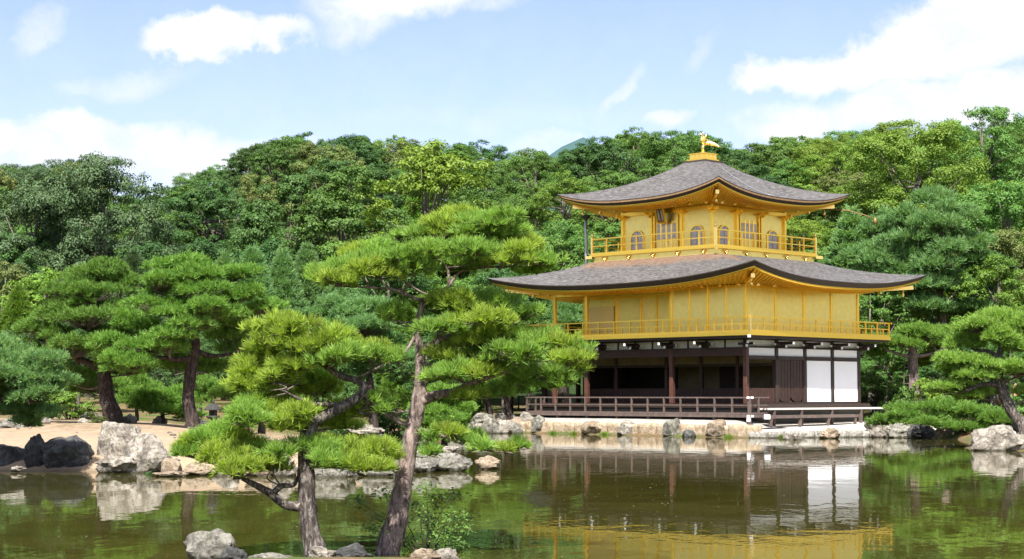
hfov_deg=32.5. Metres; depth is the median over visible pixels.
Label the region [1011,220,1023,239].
broadleaf tree
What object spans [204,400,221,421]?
stone lantern
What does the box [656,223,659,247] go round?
panel door
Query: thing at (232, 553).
boulder
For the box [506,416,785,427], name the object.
stone ledge
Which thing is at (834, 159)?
broadleaf tree
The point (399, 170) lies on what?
broadleaf tree
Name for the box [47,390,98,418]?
shrub
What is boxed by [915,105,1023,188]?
broadleaf tree
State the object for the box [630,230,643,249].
arched window
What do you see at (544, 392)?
fishing porch
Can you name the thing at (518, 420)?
boulder
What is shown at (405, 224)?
conifer tree
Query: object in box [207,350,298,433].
pine tree
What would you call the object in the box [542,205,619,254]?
broadleaf tree
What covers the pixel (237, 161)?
broadleaf tree
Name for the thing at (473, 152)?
broadleaf tree
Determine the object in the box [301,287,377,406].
pine tree
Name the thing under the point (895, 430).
boulder
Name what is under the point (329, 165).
broadleaf tree
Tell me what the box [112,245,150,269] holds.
broadleaf tree
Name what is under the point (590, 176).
broadleaf tree
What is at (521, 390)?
pine tree
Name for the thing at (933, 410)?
pine shrub
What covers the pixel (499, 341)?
pine tree
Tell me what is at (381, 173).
broadleaf tree
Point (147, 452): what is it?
boulder
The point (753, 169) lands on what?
broadleaf tree
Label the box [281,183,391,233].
broadleaf tree
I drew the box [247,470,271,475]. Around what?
boulder
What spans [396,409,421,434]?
shrub
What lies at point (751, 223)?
panel door
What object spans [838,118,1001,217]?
broadleaf tree
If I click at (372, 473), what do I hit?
boulder
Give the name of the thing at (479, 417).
boulder
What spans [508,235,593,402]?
broadleaf tree
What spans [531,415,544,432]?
boulder
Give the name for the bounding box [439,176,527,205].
broadleaf tree
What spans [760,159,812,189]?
broadleaf tree
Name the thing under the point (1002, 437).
boulder
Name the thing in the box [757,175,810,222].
broadleaf tree
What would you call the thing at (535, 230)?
broadleaf tree
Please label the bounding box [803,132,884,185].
broadleaf tree
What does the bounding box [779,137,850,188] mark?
broadleaf tree
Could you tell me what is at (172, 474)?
boulder
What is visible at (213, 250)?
broadleaf tree
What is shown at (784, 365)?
plank door
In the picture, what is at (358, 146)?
broadleaf tree
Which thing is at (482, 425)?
boulder
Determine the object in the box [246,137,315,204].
broadleaf tree
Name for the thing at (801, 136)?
broadleaf tree
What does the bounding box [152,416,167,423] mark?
boulder
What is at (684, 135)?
broadleaf tree
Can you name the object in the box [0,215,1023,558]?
ground
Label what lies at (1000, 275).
broadleaf tree
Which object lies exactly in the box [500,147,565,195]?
broadleaf tree
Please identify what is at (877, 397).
shrub
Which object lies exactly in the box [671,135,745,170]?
broadleaf tree
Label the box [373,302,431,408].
pine tree
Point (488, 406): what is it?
pine tree
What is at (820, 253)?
broadleaf tree
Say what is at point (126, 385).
pine shrub
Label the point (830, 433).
boulder
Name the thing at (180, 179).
broadleaf tree
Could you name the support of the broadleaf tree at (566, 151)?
on the ground
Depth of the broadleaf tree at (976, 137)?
162.85 m
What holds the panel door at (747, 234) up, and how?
in the golden pavilion
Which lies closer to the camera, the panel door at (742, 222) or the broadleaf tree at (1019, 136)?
the panel door at (742, 222)
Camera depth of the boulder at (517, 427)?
82.91 m
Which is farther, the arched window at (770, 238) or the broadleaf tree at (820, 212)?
the broadleaf tree at (820, 212)
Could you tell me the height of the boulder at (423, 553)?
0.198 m
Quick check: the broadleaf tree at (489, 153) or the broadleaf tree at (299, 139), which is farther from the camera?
the broadleaf tree at (489, 153)
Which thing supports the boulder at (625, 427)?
on the ground
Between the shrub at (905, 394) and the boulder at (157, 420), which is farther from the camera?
the shrub at (905, 394)
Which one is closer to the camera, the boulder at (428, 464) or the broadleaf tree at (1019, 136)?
the boulder at (428, 464)
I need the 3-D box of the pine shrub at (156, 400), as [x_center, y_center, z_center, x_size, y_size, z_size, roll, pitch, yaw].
[-11.182,4.059,56.916,2.679,1.581,1.784,0,-4,0]
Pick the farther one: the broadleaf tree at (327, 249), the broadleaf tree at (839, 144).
the broadleaf tree at (839, 144)
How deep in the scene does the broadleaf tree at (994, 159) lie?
151.80 m
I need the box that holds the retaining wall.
[507,421,761,436]
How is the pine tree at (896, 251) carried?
on the ground
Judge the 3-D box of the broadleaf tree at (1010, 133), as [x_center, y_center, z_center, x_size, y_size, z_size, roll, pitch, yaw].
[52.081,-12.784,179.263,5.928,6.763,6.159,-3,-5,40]
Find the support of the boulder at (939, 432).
on the ground
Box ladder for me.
[903,349,910,389]
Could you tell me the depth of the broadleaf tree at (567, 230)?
131.36 m
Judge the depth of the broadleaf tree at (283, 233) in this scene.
130.32 m
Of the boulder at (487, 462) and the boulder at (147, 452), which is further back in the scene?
the boulder at (487, 462)
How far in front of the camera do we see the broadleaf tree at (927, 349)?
101.30 m
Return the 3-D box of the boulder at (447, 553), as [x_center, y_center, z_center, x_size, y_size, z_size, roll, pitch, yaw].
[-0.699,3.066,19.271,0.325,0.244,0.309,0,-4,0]
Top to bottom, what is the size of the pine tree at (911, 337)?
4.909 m
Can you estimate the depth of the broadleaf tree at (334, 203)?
110.48 m
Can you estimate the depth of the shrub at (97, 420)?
51.77 m
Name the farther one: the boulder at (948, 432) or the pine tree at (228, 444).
the boulder at (948, 432)
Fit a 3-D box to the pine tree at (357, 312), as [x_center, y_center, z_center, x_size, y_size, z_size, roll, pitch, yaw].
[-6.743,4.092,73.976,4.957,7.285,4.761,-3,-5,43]
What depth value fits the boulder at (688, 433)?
75.53 m
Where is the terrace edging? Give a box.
[749,430,869,437]
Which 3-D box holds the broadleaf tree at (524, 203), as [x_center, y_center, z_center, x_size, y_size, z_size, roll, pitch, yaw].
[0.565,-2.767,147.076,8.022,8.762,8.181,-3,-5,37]
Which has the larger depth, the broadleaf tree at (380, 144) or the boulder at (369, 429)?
the broadleaf tree at (380, 144)
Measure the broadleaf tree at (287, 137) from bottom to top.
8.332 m
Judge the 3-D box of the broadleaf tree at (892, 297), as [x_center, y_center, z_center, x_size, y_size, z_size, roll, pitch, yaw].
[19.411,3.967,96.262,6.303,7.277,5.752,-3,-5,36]
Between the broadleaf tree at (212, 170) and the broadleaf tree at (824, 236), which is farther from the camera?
the broadleaf tree at (212, 170)
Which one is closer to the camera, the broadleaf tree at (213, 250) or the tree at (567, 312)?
the tree at (567, 312)
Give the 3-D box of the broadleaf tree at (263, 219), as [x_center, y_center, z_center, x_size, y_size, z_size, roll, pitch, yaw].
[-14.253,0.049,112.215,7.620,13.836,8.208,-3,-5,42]
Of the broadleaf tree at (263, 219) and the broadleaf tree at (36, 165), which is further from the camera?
the broadleaf tree at (36, 165)
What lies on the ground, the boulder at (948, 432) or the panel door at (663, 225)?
the boulder at (948, 432)
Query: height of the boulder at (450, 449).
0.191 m
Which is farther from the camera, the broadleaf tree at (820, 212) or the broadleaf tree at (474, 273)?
the broadleaf tree at (820, 212)
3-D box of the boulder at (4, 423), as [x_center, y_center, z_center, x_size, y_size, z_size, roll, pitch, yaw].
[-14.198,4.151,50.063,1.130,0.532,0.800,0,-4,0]
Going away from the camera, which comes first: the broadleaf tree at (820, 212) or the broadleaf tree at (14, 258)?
the broadleaf tree at (14, 258)
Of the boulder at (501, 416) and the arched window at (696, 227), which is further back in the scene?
the boulder at (501, 416)
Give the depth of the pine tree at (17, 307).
75.70 m
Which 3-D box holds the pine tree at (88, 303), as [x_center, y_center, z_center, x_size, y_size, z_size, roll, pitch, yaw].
[-13.216,1.926,54.607,4.594,5.437,3.923,-3,-5,41]
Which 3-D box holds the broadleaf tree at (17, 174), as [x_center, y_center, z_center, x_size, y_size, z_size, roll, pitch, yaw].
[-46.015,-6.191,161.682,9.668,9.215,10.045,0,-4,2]
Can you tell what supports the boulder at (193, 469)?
in the pond water
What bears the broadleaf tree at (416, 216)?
on the ground
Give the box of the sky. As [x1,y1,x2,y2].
[0,0,1023,203]
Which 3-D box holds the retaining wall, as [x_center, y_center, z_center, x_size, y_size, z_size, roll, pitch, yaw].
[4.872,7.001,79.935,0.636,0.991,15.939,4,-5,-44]
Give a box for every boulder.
[0,417,25,427]
[0,444,24,466]
[10,466,26,471]
[24,434,44,467]
[41,435,94,467]
[42,417,51,423]
[77,418,89,422]
[81,412,101,419]
[95,455,137,472]
[97,421,140,456]
[123,414,137,423]
[123,433,171,472]
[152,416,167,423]
[152,471,189,476]
[161,458,181,471]
[182,462,215,475]
[183,528,235,558]
[211,470,230,475]
[220,547,247,558]
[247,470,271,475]
[248,552,292,557]
[271,453,296,476]
[308,546,336,556]
[314,469,357,476]
[334,542,372,556]
[346,424,384,437]
[355,460,397,475]
[409,548,441,558]
[414,452,438,472]
[435,453,472,470]
[436,548,459,558]
[441,446,458,452]
[470,422,486,433]
[472,413,495,424]
[475,455,500,469]
[483,417,500,433]
[495,412,515,419]
[498,419,512,433]
[509,417,521,424]
[509,421,522,432]
[520,411,533,421]
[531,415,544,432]
[581,421,600,433]
[617,420,634,434]
[662,418,680,435]
[682,430,695,436]
[705,419,725,436]
[783,433,801,439]
[819,427,839,438]
[864,422,890,437]
[883,423,909,437]
[907,424,934,437]
[934,428,946,436]
[944,429,957,435]
[971,424,1023,450]
[1017,434,1023,449]
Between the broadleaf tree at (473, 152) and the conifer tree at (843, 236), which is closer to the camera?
the conifer tree at (843, 236)
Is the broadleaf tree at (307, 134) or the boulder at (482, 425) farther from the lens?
the broadleaf tree at (307, 134)
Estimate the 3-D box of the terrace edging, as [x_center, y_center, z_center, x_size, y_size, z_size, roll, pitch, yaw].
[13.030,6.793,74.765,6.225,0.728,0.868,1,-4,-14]
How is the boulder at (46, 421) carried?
on the ground
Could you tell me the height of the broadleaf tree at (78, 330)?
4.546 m
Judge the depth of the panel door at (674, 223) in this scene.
82.00 m
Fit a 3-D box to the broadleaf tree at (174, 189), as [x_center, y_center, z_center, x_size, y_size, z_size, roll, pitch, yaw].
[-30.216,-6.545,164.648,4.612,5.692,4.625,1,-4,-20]
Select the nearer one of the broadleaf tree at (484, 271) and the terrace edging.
the terrace edging
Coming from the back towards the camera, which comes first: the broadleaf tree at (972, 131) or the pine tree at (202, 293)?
the broadleaf tree at (972, 131)
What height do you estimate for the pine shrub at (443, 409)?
2.400 m
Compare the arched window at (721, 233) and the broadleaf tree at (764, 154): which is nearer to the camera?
the arched window at (721, 233)
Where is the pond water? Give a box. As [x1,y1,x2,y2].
[0,433,1023,558]
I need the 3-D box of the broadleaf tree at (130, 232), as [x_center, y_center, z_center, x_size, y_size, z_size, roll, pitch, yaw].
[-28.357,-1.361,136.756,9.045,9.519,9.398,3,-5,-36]
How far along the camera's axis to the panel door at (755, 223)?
82.68 m
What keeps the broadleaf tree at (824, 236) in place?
on the ground
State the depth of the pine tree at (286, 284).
87.73 m
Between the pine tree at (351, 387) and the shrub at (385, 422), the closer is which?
the shrub at (385, 422)
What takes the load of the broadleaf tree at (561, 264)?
on the ground
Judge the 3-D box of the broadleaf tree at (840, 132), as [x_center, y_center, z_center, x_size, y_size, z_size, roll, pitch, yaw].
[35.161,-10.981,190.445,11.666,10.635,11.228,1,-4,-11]
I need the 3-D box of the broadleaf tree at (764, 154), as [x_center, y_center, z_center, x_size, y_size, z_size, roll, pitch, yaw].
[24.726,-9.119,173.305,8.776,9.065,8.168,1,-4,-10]
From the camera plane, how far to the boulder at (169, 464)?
39.61 m
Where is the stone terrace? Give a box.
[761,421,935,431]
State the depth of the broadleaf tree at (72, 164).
171.94 m
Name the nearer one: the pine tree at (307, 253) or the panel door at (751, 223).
the panel door at (751, 223)
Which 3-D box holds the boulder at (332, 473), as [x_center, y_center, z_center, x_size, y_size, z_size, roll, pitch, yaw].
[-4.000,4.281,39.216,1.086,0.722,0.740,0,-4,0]
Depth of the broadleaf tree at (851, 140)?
165.11 m
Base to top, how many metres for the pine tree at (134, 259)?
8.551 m
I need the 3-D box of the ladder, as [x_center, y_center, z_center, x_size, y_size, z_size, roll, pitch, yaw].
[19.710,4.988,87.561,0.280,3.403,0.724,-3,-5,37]
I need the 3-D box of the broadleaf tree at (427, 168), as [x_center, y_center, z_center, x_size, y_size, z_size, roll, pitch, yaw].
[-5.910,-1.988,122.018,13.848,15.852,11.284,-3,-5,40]
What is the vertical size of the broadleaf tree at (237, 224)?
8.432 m
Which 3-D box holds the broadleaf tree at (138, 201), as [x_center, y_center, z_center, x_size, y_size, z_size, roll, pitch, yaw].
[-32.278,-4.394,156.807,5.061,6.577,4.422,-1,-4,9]
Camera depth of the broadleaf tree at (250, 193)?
147.00 m
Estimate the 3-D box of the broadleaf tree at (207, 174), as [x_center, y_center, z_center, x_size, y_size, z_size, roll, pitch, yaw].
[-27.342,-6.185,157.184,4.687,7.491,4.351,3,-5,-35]
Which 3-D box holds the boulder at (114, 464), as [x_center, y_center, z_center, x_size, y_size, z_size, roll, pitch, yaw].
[-9.207,4.418,41.142,1.138,0.602,0.562,0,-4,0]
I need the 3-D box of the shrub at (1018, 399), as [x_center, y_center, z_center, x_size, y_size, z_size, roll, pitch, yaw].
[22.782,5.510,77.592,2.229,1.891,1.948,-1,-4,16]
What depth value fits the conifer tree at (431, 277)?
110.95 m
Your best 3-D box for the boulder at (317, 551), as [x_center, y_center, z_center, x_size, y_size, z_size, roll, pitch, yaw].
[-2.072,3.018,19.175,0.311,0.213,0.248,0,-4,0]
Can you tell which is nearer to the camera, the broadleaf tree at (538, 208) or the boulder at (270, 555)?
the boulder at (270, 555)
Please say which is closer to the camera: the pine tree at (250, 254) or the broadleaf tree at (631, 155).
the pine tree at (250, 254)
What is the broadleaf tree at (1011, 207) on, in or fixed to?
on the ground
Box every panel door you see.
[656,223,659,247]
[662,223,665,247]
[667,221,670,246]
[672,221,676,246]
[741,221,743,245]
[746,221,748,246]
[750,222,752,246]
[754,222,756,246]
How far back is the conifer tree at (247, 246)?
122.45 m
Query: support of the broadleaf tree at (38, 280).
on the ground
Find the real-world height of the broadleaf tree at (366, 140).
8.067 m
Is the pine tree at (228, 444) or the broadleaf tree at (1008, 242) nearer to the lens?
the pine tree at (228, 444)
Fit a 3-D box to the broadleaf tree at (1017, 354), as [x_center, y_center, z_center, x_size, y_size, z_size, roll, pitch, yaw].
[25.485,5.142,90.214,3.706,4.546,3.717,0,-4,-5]
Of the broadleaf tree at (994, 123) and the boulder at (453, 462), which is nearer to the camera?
the boulder at (453, 462)
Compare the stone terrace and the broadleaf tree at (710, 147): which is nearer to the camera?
the stone terrace
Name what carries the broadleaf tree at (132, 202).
on the ground
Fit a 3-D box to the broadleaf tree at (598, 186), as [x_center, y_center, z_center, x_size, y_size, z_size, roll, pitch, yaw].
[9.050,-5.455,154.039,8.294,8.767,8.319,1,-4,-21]
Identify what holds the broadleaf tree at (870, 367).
on the ground
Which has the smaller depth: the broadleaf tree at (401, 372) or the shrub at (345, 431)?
the shrub at (345, 431)
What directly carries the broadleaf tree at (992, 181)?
on the ground
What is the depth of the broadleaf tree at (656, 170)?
154.02 m
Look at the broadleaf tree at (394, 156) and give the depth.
163.41 m
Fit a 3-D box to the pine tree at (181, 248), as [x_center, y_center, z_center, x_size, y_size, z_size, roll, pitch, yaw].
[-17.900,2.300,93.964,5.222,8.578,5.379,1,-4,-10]
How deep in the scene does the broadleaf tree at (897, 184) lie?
153.50 m
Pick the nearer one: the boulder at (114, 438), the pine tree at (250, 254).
the boulder at (114, 438)
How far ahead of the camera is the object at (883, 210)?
109.63 m
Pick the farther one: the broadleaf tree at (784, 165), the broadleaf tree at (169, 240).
the broadleaf tree at (784, 165)
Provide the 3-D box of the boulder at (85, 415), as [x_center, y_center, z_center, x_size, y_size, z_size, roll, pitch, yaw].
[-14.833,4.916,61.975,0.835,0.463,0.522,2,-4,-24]
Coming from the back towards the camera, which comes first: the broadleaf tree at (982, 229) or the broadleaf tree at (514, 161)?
the broadleaf tree at (514, 161)
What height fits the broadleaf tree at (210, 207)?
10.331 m
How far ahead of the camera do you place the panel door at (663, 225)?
82.46 m
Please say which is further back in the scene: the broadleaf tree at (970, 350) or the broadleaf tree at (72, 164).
the broadleaf tree at (72, 164)
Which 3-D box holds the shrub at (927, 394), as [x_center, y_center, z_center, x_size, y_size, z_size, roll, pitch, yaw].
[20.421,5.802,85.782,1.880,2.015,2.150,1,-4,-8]
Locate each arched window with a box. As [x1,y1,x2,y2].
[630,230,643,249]
[689,225,703,245]
[718,225,730,244]
[768,230,777,248]
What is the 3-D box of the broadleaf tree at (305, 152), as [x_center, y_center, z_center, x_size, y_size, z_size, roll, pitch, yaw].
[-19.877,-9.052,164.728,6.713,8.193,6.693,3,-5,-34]
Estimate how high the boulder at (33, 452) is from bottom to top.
1.281 m
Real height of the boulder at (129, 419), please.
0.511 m
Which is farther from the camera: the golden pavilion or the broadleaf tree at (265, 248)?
the broadleaf tree at (265, 248)
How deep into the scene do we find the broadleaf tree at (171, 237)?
127.55 m
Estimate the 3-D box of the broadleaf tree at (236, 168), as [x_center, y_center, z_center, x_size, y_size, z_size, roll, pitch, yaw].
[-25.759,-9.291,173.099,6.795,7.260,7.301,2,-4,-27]
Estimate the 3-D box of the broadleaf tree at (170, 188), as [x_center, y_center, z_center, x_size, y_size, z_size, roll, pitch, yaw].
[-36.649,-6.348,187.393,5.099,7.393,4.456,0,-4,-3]
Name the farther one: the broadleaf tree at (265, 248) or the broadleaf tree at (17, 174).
the broadleaf tree at (17, 174)
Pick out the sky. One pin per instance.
(168, 87)
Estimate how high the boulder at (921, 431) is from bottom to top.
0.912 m
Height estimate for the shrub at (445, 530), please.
1.052 m
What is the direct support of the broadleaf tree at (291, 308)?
on the ground
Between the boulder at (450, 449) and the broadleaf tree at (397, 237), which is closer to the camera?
the boulder at (450, 449)
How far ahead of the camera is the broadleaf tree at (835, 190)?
145.58 m
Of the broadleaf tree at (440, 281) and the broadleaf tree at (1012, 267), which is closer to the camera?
the broadleaf tree at (440, 281)
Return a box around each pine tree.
[0,281,39,365]
[0,331,84,427]
[10,255,160,422]
[80,247,178,399]
[83,247,291,427]
[158,243,189,384]
[167,305,409,556]
[187,249,235,399]
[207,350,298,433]
[213,243,290,395]
[267,246,309,309]
[293,239,345,397]
[298,291,427,427]
[301,200,599,554]
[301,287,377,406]
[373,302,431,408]
[455,348,504,414]
[471,358,539,419]
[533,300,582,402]
[838,184,1017,395]
[860,319,960,400]
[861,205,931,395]
[920,304,1023,434]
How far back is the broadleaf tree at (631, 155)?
178.54 m
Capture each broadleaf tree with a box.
[0,163,53,225]
[0,165,27,183]
[0,169,21,223]
[0,178,114,270]
[0,186,16,222]
[0,231,62,274]
[0,261,57,317]
[0,262,64,314]
[0,267,74,364]
[0,329,68,396]
[11,223,68,262]
[12,151,176,275]
[20,163,58,187]
[25,158,127,201]
[41,210,183,251]
[50,161,116,199]
[52,234,146,263]
[60,322,112,409]
[68,200,129,248]
[106,203,206,253]
[110,195,141,210]
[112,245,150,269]
[123,232,239,284]
[125,194,177,232]
[147,230,196,253]
[150,184,218,246]
[153,186,172,213]
[156,335,228,421]
[161,178,251,250]
[165,172,222,194]
[168,181,204,211]
[188,170,230,243]
[196,164,242,202]
[209,225,293,257]
[211,147,268,198]
[216,173,294,237]
[221,142,290,192]
[223,207,286,257]
[226,172,338,260]
[227,236,323,270]
[233,298,318,381]
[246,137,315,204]
[260,220,374,246]
[262,135,312,181]
[265,141,331,187]
[268,238,394,297]
[280,157,385,226]
[281,164,412,294]
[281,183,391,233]
[283,138,311,160]
[288,145,366,195]
[292,131,336,153]
[319,133,387,181]
[326,271,449,345]
[339,138,500,277]
[351,135,385,168]
[351,162,411,225]
[371,134,417,171]
[375,139,440,197]
[378,275,491,344]
[380,169,407,221]
[385,335,465,397]
[386,222,492,293]
[425,310,472,411]
[431,144,499,190]
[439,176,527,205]
[439,185,524,218]
[444,158,519,199]
[445,142,476,190]
[456,270,492,285]
[458,263,527,300]
[461,139,509,190]
[470,267,550,411]
[476,223,541,273]
[483,150,539,189]
[495,195,554,231]
[497,180,567,232]
[498,150,588,225]
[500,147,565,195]
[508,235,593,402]
[520,317,569,408]
[527,169,593,227]
[533,219,604,261]
[538,255,578,402]
[541,219,620,260]
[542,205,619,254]
[548,153,635,228]
[552,143,615,175]
[556,136,639,219]
[572,169,637,251]
[594,134,650,174]
[605,126,673,178]
[610,166,673,223]
[629,129,705,180]
[647,130,733,175]
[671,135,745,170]
[707,146,772,178]
[716,153,749,173]
[733,149,766,174]
[742,142,799,184]
[756,136,817,185]
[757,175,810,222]
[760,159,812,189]
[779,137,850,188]
[781,135,824,145]
[786,204,844,250]
[786,216,831,253]
[788,145,902,198]
[788,184,883,249]
[801,130,859,153]
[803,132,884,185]
[805,228,836,262]
[808,170,884,222]
[811,228,835,260]
[831,133,899,175]
[834,134,923,191]
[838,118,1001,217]
[843,121,932,155]
[859,291,924,411]
[860,262,1023,379]
[860,347,920,410]
[865,182,933,217]
[870,164,934,199]
[907,361,961,400]
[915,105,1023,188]
[922,145,1023,192]
[926,119,992,140]
[928,282,1023,405]
[930,180,1023,269]
[946,340,1012,403]
[947,179,1023,242]
[947,227,1023,381]
[949,253,1023,404]
[955,130,1018,189]
[967,132,1010,170]
[968,213,1023,252]
[975,119,1019,138]
[980,342,1023,396]
[1004,125,1023,155]
[1008,128,1023,156]
[1008,254,1023,290]
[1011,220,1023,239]
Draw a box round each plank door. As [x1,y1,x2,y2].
[779,360,790,401]
[790,360,802,401]
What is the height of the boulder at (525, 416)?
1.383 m
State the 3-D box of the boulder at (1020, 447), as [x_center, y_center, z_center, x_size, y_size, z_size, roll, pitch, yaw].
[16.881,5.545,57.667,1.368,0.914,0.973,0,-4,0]
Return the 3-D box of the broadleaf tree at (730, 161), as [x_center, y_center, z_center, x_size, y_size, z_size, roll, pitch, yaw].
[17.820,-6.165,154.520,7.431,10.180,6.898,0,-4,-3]
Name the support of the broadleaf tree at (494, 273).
on the ground
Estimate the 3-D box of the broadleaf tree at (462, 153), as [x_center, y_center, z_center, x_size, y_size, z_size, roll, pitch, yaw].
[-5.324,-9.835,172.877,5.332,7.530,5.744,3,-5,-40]
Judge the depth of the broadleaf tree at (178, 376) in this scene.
69.21 m
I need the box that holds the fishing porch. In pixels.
[508,353,582,415]
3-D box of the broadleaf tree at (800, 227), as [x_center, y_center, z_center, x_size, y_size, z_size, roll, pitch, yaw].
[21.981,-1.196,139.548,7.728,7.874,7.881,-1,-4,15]
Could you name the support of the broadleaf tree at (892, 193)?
on the ground
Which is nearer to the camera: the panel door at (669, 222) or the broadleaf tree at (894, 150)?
the panel door at (669, 222)
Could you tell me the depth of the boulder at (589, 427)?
80.58 m
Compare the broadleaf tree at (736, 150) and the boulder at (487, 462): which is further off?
the broadleaf tree at (736, 150)
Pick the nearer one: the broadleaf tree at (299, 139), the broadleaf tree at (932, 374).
the broadleaf tree at (932, 374)
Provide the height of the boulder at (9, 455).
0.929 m
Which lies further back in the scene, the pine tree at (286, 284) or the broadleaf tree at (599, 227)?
the broadleaf tree at (599, 227)
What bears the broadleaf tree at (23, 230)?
on the ground
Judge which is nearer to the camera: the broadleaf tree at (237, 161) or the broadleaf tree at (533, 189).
the broadleaf tree at (533, 189)
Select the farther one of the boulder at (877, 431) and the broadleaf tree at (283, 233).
the broadleaf tree at (283, 233)
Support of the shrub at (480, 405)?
on the ground
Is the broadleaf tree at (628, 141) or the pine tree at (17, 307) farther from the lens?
the broadleaf tree at (628, 141)
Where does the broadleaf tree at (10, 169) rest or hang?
on the ground
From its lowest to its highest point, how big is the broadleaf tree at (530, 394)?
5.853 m
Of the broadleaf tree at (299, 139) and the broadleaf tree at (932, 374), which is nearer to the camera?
the broadleaf tree at (932, 374)
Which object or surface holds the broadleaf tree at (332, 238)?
on the ground
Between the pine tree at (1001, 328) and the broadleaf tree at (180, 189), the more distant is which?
the broadleaf tree at (180, 189)
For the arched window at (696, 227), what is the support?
in the golden pavilion
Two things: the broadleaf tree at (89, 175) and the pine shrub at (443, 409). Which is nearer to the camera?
the pine shrub at (443, 409)
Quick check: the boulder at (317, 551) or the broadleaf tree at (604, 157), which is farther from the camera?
the broadleaf tree at (604, 157)
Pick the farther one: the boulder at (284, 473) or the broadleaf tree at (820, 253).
the broadleaf tree at (820, 253)
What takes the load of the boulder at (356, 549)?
on the ground
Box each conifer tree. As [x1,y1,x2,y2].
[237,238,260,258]
[393,209,412,293]
[399,259,439,366]
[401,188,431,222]
[819,202,920,383]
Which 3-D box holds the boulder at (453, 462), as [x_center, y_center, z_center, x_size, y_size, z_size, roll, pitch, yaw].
[-1.455,4.438,42.242,1.028,0.548,0.750,0,-4,0]
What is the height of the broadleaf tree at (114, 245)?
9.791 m
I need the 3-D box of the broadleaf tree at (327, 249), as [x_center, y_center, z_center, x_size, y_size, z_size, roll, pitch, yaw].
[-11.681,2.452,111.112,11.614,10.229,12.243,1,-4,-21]
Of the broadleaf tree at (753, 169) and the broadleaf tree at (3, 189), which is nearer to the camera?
the broadleaf tree at (3, 189)
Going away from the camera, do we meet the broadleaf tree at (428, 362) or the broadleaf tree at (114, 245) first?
the broadleaf tree at (428, 362)
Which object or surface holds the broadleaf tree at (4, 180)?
on the ground
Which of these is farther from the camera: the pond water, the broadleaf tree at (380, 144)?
the broadleaf tree at (380, 144)
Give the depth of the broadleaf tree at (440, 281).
105.53 m
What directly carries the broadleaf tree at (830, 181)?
on the ground
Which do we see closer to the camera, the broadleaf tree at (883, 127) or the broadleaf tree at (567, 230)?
the broadleaf tree at (567, 230)
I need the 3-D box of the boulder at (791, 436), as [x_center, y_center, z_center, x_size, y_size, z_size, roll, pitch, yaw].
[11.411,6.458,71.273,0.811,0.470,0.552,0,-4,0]
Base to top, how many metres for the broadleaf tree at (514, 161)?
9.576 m
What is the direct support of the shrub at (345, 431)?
on the ground
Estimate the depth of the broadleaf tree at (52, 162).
178.97 m
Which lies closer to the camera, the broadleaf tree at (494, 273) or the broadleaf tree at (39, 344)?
the broadleaf tree at (39, 344)
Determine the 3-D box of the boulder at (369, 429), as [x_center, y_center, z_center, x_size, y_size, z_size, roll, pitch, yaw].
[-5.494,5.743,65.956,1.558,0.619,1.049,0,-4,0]
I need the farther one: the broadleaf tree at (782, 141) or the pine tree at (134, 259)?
the broadleaf tree at (782, 141)
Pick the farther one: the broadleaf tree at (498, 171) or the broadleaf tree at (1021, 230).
the broadleaf tree at (498, 171)
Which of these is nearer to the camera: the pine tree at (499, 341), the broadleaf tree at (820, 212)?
the pine tree at (499, 341)
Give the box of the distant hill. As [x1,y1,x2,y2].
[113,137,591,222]
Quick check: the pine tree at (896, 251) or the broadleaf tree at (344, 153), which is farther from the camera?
the broadleaf tree at (344, 153)
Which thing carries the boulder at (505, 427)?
in the pond water
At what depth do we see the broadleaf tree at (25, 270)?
103.91 m
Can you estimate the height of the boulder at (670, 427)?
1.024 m
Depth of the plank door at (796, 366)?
79.63 m
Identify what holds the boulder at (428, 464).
on the ground
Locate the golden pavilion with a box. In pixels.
[487,132,926,425]
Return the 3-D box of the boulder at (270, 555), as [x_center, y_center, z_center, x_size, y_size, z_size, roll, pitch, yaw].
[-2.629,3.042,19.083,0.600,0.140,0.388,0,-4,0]
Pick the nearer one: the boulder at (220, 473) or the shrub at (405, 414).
the boulder at (220, 473)
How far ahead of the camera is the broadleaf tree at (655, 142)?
164.50 m
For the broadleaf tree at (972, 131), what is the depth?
179.31 m
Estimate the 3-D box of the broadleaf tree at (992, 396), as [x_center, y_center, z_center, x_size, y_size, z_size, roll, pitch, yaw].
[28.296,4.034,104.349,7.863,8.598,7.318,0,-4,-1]
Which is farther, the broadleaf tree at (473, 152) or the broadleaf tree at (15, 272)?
the broadleaf tree at (473, 152)
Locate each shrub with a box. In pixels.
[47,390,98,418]
[64,373,226,420]
[90,415,107,422]
[125,382,206,423]
[324,429,348,437]
[344,476,480,552]
[368,403,404,436]
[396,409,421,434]
[403,379,478,445]
[461,397,485,416]
[861,371,898,415]
[864,394,1021,431]
[878,382,918,413]
[912,378,946,400]
[939,391,979,419]
[1001,394,1023,415]
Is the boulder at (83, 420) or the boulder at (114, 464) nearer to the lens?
the boulder at (114, 464)
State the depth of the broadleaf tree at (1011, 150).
171.56 m
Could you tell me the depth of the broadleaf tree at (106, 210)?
144.01 m
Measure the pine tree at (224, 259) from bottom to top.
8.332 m
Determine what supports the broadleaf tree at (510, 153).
on the ground
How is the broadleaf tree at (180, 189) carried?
on the ground
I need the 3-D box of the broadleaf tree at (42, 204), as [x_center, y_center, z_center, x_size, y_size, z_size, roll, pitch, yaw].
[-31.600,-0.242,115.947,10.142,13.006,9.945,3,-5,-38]
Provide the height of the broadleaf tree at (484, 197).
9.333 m
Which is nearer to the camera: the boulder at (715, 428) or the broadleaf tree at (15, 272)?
the boulder at (715, 428)

